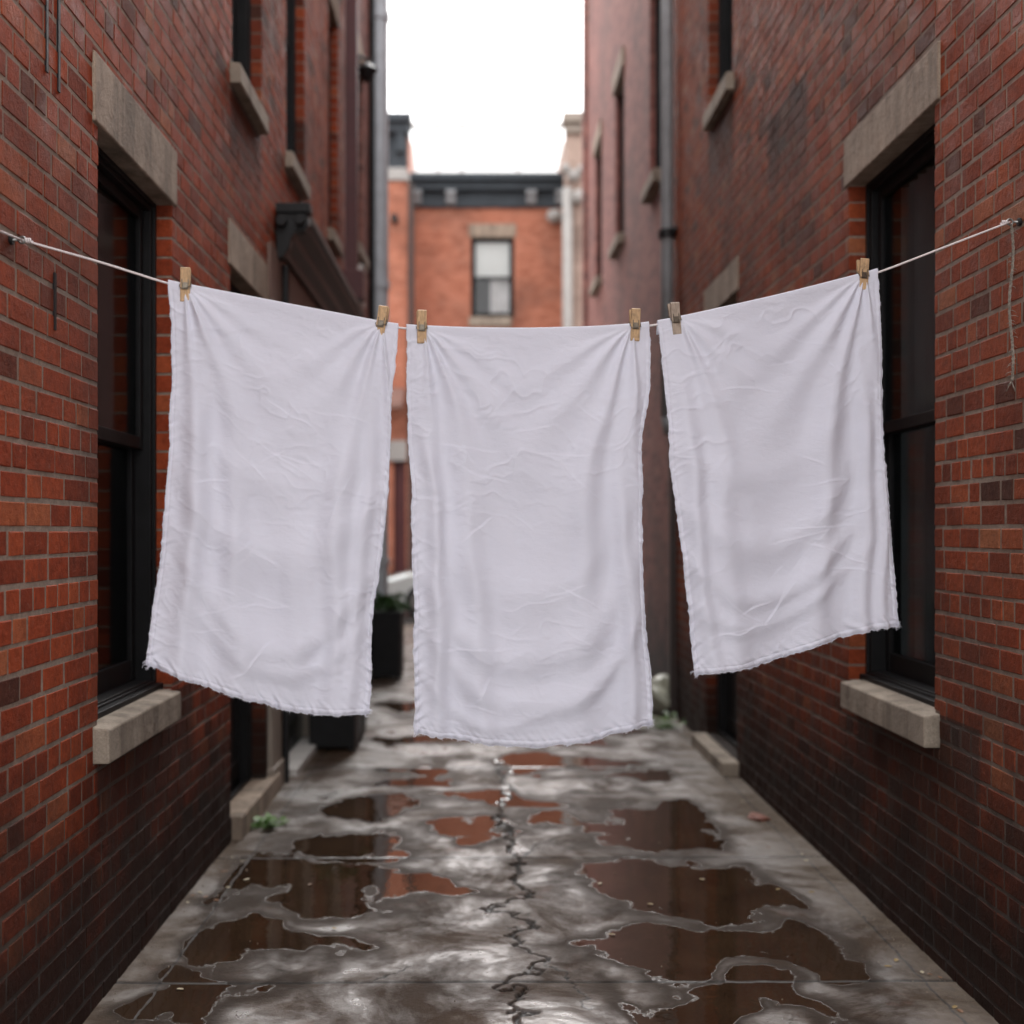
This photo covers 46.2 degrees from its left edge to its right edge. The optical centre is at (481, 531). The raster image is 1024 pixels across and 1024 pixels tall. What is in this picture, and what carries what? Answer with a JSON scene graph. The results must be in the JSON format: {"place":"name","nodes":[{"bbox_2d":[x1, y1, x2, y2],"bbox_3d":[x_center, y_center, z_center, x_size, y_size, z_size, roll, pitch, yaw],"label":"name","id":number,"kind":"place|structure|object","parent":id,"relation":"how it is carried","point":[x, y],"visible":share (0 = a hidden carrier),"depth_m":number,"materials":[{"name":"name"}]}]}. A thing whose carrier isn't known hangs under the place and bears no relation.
{"place":"outdoors","nodes":[
{"label":"outdoors","id":0,"kind":"place"},
{"bbox_2d":[289,713,296,724],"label":"ground","id":1,"kind":"structure","parent":0,"point":[293,716],"depth_m":10.67,"materials":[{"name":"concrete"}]},
{"bbox_2d":[0,0,364,1023],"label":"brick building","id":2,"kind":"structure","parent":1,"relation":"on","point":[166,140],"depth_m":4.58,"materials":[{"name":"red brick"},{"name":"beige stone"},{"name":"black painted wood"}]},
{"bbox_2d":[8,236,25,244],"bbox_3d":[-1.284,-0.803,3.300,0.062,0.025,0.026,0,0,0],"label":"wall hook","id":3,"kind":"object","parent":2,"relation":"attached to","point":[11,240],"depth_m":3.30,"materials":[{"name":"metal"}]},
{"bbox_2d":[0,220,1010,329],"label":"clothesline","id":4,"kind":"object","parent":3,"relation":"hanging from","point":[1003,223],"visible":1,"depth_m":3.35,"materials":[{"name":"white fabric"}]},
{"bbox_2d":[179,267,191,300],"bbox_3d":[-0.832,-0.692,3.366,0.034,0.096,0.035,1,0,-9],"label":"clothespin","id":5,"kind":"object","parent":4,"relation":"attached to","point":[185,284],"visible":1,"depth_m":3.35,"materials":[{"name":"brown wood"}]},
{"bbox_2d":[142,280,398,717],"bbox_3d":[-0.581,-0.093,3.353,0.705,1.227,0.125,0,0,-9],"label":"towel","id":6,"kind":"object","parent":4,"relation":"hanging from","point":[276,497],"visible":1,"depth_m":3.35,"materials":[{"name":"white fabric"}]},
{"bbox_2d":[375,305,389,334],"bbox_3d":[-0.288,-0.601,3.449,0.034,0.096,0.035,9,1,5],"label":"clothespin","id":7,"kind":"object","parent":4,"relation":"attached to","point":[382,318],"visible":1,"depth_m":3.44,"materials":[{"name":"brown wood"}]},
{"bbox_2d":[416,310,427,342],"bbox_3d":[-0.175,-0.592,3.467,0.034,0.096,0.035,0,0,-9],"label":"clothespin","id":8,"kind":"object","parent":4,"relation":"attached to","point":[421,322],"visible":1,"depth_m":3.45,"materials":[{"name":"brown wood"}]},
{"bbox_2d":[406,321,654,748],"bbox_3d":[0.147,-0.002,3.477,0.733,1.249,0.099,0,0,-9],"label":"towel","id":9,"kind":"object","parent":4,"relation":"hanging from","point":[526,472],"visible":1,"depth_m":3.48,"materials":[{"name":"white fabric"}]},
{"bbox_2d":[629,308,640,340],"bbox_3d":[0.453,-0.614,3.563,0.034,0.096,0.035,1,0,-9],"label":"clothespin","id":10,"kind":"object","parent":4,"relation":"attached to","point":[634,319],"visible":1,"depth_m":3.55,"materials":[{"name":"brown wood"}]},
{"bbox_2d":[667,302,681,334],"bbox_3d":[0.575,-0.635,3.581,0.034,0.096,0.035,-6,1,-11],"label":"clothespin","id":11,"kind":"object","parent":4,"relation":"attached to","point":[674,313],"visible":1,"depth_m":3.57,"materials":[{"name":"grey wood"}]},
{"bbox_2d":[656,268,902,676],"bbox_3d":[0.902,-0.189,3.590,0.762,1.239,0.105,0,0,-9],"label":"towel","id":12,"kind":"object","parent":4,"relation":"hanging from","point":[777,463],"visible":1,"depth_m":3.60,"materials":[{"name":"white fabric"}]},
{"bbox_2d":[856,258,869,289],"bbox_3d":[1.164,-0.787,3.671,0.034,0.096,0.035,1,0,-9],"label":"clothespin","id":13,"kind":"object","parent":4,"relation":"attached to","point":[862,265],"visible":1,"depth_m":3.66,"materials":[{"name":"brown wood"}]},
{"bbox_2d":[92,50,180,763],"bbox_3d":[-1.685,-0.416,4.545,0.880,2.387,1.080,0,0,0],"label":"window","id":14,"kind":"structure","parent":2,"relation":"in","point":[137,166],"depth_m":4.98,"materials":[{"name":"black glass"}]},
{"bbox_2d":[228,218,267,801],"bbox_3d":[-1.395,-0.040,6.695,0.210,3.140,1.100,0,0,0],"label":"door","id":15,"kind":"structure","parent":2,"relation":"in","point":[248,270],"depth_m":6.93,"materials":[{"name":"black paint"}]},
{"bbox_2d":[230,0,268,134],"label":"window","id":16,"kind":"structure","parent":2,"relation":"in","point":[240,66],"depth_m":6.98,"materials":[{"name":"black paint"}]},
{"bbox_2d":[285,0,310,199],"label":"window","id":17,"kind":"structure","parent":2,"relation":"in","point":[292,166],"depth_m":8.73,"materials":[{"name":"black paint"}]},
{"bbox_2d":[327,0,342,256],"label":"window","id":18,"kind":"structure","parent":2,"relation":"in","point":[334,241],"depth_m":10.71,"materials":[{"name":"black paint"}]},
{"bbox_2d":[344,0,389,606],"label":"brick building","id":19,"kind":"structure","parent":1,"relation":"on","point":[373,19],"depth_m":13.97,"materials":[{"name":"red brick"}]},
{"bbox_2d":[358,31,368,270],"bbox_3d":[-1.368,-4.055,12.850,0.245,2.360,1.010,0,0,0],"label":"window","id":20,"kind":"structure","parent":19,"relation":"in","point":[362,257],"depth_m":12.92,"materials":[{"name":"black paint"}]},
{"bbox_2d":[358,54,377,82],"bbox_3d":[-1.195,-4.730,12.200,0.271,0.300,0.220,0,0,0],"label":"wall lantern","id":21,"kind":"object","parent":19,"relation":"attached to","point":[367,71],"depth_m":12.14,"materials":[{"name":"black paint"}]},
{"bbox_2d":[388,112,412,172],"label":"brick building","id":22,"kind":"structure","parent":1,"relation":"on","point":[399,140],"depth_m":35.77,"materials":[{"name":"grey stone"}]},
{"bbox_2d":[388,168,413,576],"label":"brick building","id":23,"kind":"structure","parent":1,"relation":"on","point":[401,245],"depth_m":28.00,"materials":[{"name":"brick"}]},
{"bbox_2d":[394,461,405,574],"bbox_3d":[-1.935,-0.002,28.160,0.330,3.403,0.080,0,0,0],"label":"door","id":24,"kind":"structure","parent":23,"relation":"in","point":[399,466],"depth_m":28.12,"materials":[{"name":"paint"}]},
{"bbox_2d":[409,173,563,327],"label":"brick building","id":25,"kind":"structure","parent":1,"relation":"on","point":[487,249],"depth_m":29.00,"materials":[{"name":"red brick"}]},
{"bbox_2d":[469,224,515,326],"bbox_3d":[0.254,-6.203,29.370,1.149,2.493,0.920,0,0,0],"label":"window","id":26,"kind":"structure","parent":25,"relation":"in","point":[492,245],"depth_m":29.20,"materials":[{"name":"white glass"}]},
{"bbox_2d":[557,111,581,326],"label":"cream building","id":27,"kind":"structure","parent":1,"relation":"on","point":[570,165],"depth_m":27.40,"materials":[{"name":"paint"}]},
{"bbox_2d":[582,0,668,677],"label":"brick building","id":28,"kind":"structure","parent":1,"relation":"on","point":[621,154],"depth_m":13.66,"materials":[{"name":"red brick"}]},
{"bbox_2d":[589,119,601,296],"bbox_3d":[1.753,-4.710,17.625,0.280,2.350,1.060,0,0,0],"label":"window","id":29,"kind":"structure","parent":28,"relation":"in","point":[594,289],"depth_m":17.94,"materials":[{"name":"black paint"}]},
{"bbox_2d":[608,46,624,259],"bbox_3d":[1.753,-4.655,14.925,0.280,2.360,1.060,0,0,0],"label":"window","id":30,"kind":"structure","parent":28,"relation":"in","point":[618,242],"depth_m":15.22,"materials":[{"name":"black paint"}]},
{"bbox_2d":[641,0,660,203],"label":"window","id":31,"kind":"structure","parent":28,"relation":"in","point":[653,183],"depth_m":12.20,"materials":[{"name":"black paint"}]},
{"bbox_2d":[658,0,1023,1023],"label":"brick building","id":32,"kind":"structure","parent":1,"relation":"on","point":[808,142],"depth_m":5.16,"materials":[{"name":"red brick"}]},
{"bbox_2d":[703,0,733,130],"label":"window","id":33,"kind":"structure","parent":32,"relation":"in","point":[725,88],"depth_m":8.85,"materials":[{"name":"black paint"}]},
{"bbox_2d":[704,257,738,747],"bbox_3d":[1.778,-0.127,8.460,0.210,3.355,1.190,0,0,0],"label":"door","id":34,"kind":"structure","parent":32,"relation":"in","point":[723,292],"depth_m":8.70,"materials":[{"name":"black paint"}]},
{"bbox_2d":[840,41,940,747],"bbox_3d":[2.071,-0.505,4.980,0.895,2.600,1.150,0,0,0],"label":"window","id":35,"kind":"structure","parent":32,"relation":"in","point":[891,153],"depth_m":5.26,"materials":[{"name":"black glass"}]},
{"bbox_2d":[1007,218,1021,225],"bbox_3d":[1.667,-0.968,3.745,0.062,0.025,0.026,0,0,0],"label":"wall hook","id":36,"kind":"object","parent":32,"relation":"attached to","point":[1018,221],"depth_m":3.74,"materials":[{"name":"metal"}]},
{"bbox_2d":[1005,224,1017,391],"bbox_3d":[1.655,-0.700,3.746,0.036,0.525,0.030,0,0,30],"label":"hanging cord","id":37,"kind":"object","parent":36,"relation":"hanging from","point":[1013,358],"visible":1,"depth_m":3.74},
{"bbox_2d":[404,610,414,624],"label":"road","id":38,"kind":"structure","parent":0,"point":[408,618],"depth_m":22.22,"materials":[{"name":"concrete"}]},
{"bbox_2d":[388,571,413,615],"bbox_3d":[0.210,0.900,23.253,4.330,1.420,1.755,0,0,0],"label":"parked car","id":39,"kind":"object","parent":38,"relation":"on","point":[402,582],"visible":0.1,"depth_m":22.40,"materials":[{"name":"silver metal"}]},
{"bbox_2d":[388,0,581,141],"label":"sky","id":40,"kind":"structure","parent":0,"point":[449,60],"materials":[{"name":"white"}]},
{"bbox_2d":[83,625,998,1023],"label":"pavement","id":41,"kind":"structure","parent":0,"point":[503,861],"depth_m":5.10,"materials":[{"name":"concrete"}]},
{"bbox_2d":[250,812,288,828],"bbox_3d":[-1.184,1.573,6.540,0.282,0.061,0.280,0,0,0],"label":"weed","id":42,"kind":"object","parent":41,"relation":"on","point":[270,819],"visible":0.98,"depth_m":6.54,"materials":[{"name":"green plant"}]},
{"bbox_2d":[309,628,372,750],"bbox_3d":[-1.085,1.076,9.109,0.500,1.054,0.898,0,0,0],"label":"planter box","id":43,"kind":"object","parent":41,"relation":"on","point":[335,731],"visible":0.11,"depth_m":8.75,"materials":[{"name":"black paint"}]},
{"bbox_2d":[371,591,410,679],"bbox_3d":[-1.046,1.125,13.286,0.531,0.955,0.597,0,0,0],"label":"planter box","id":44,"kind":"object","parent":41,"relation":"on","point":[387,651],"visible":0.92,"depth_m":13.00,"materials":[{"name":"black paint"}]},
{"bbox_2d":[113,694,965,1021],"bbox_3d":[0.192,1.596,7.948,2.990,0.008,8.092,0,0,0],"label":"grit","id":45,"kind":"object","parent":41,"relation":"on","point":[495,834],"visible":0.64,"depth_m":5.34,"materials":[{"name":"grey gravel"}]},
{"bbox_2d":[651,674,669,713],"bbox_3d":[1.605,1.441,10.651,0.311,0.357,0.506,0,0,0],"label":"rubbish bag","id":46,"kind":"object","parent":41,"relation":"on","point":[660,692],"visible":0.45,"depth_m":10.50,"materials":[{"name":"plastic"}]},
{"bbox_2d":[646,711,686,728],"bbox_3d":[1.480,1.536,9.788,0.398,0.134,0.352,0,0,0],"label":"weed","id":47,"kind":"object","parent":41,"relation":"on","point":[666,725],"visible":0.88,"depth_m":9.79,"materials":[{"name":"green plant"}]},
{"bbox_2d":[747,812,770,821],"bbox_3d":[1.540,1.590,6.716,0.119,0.027,0.159,0,0,-36],"label":"brick chip","id":48,"kind":"object","parent":41,"relation":"on","point":[755,816],"visible":1,"depth_m":6.68,"materials":[{"name":"red brick"}]}
]}

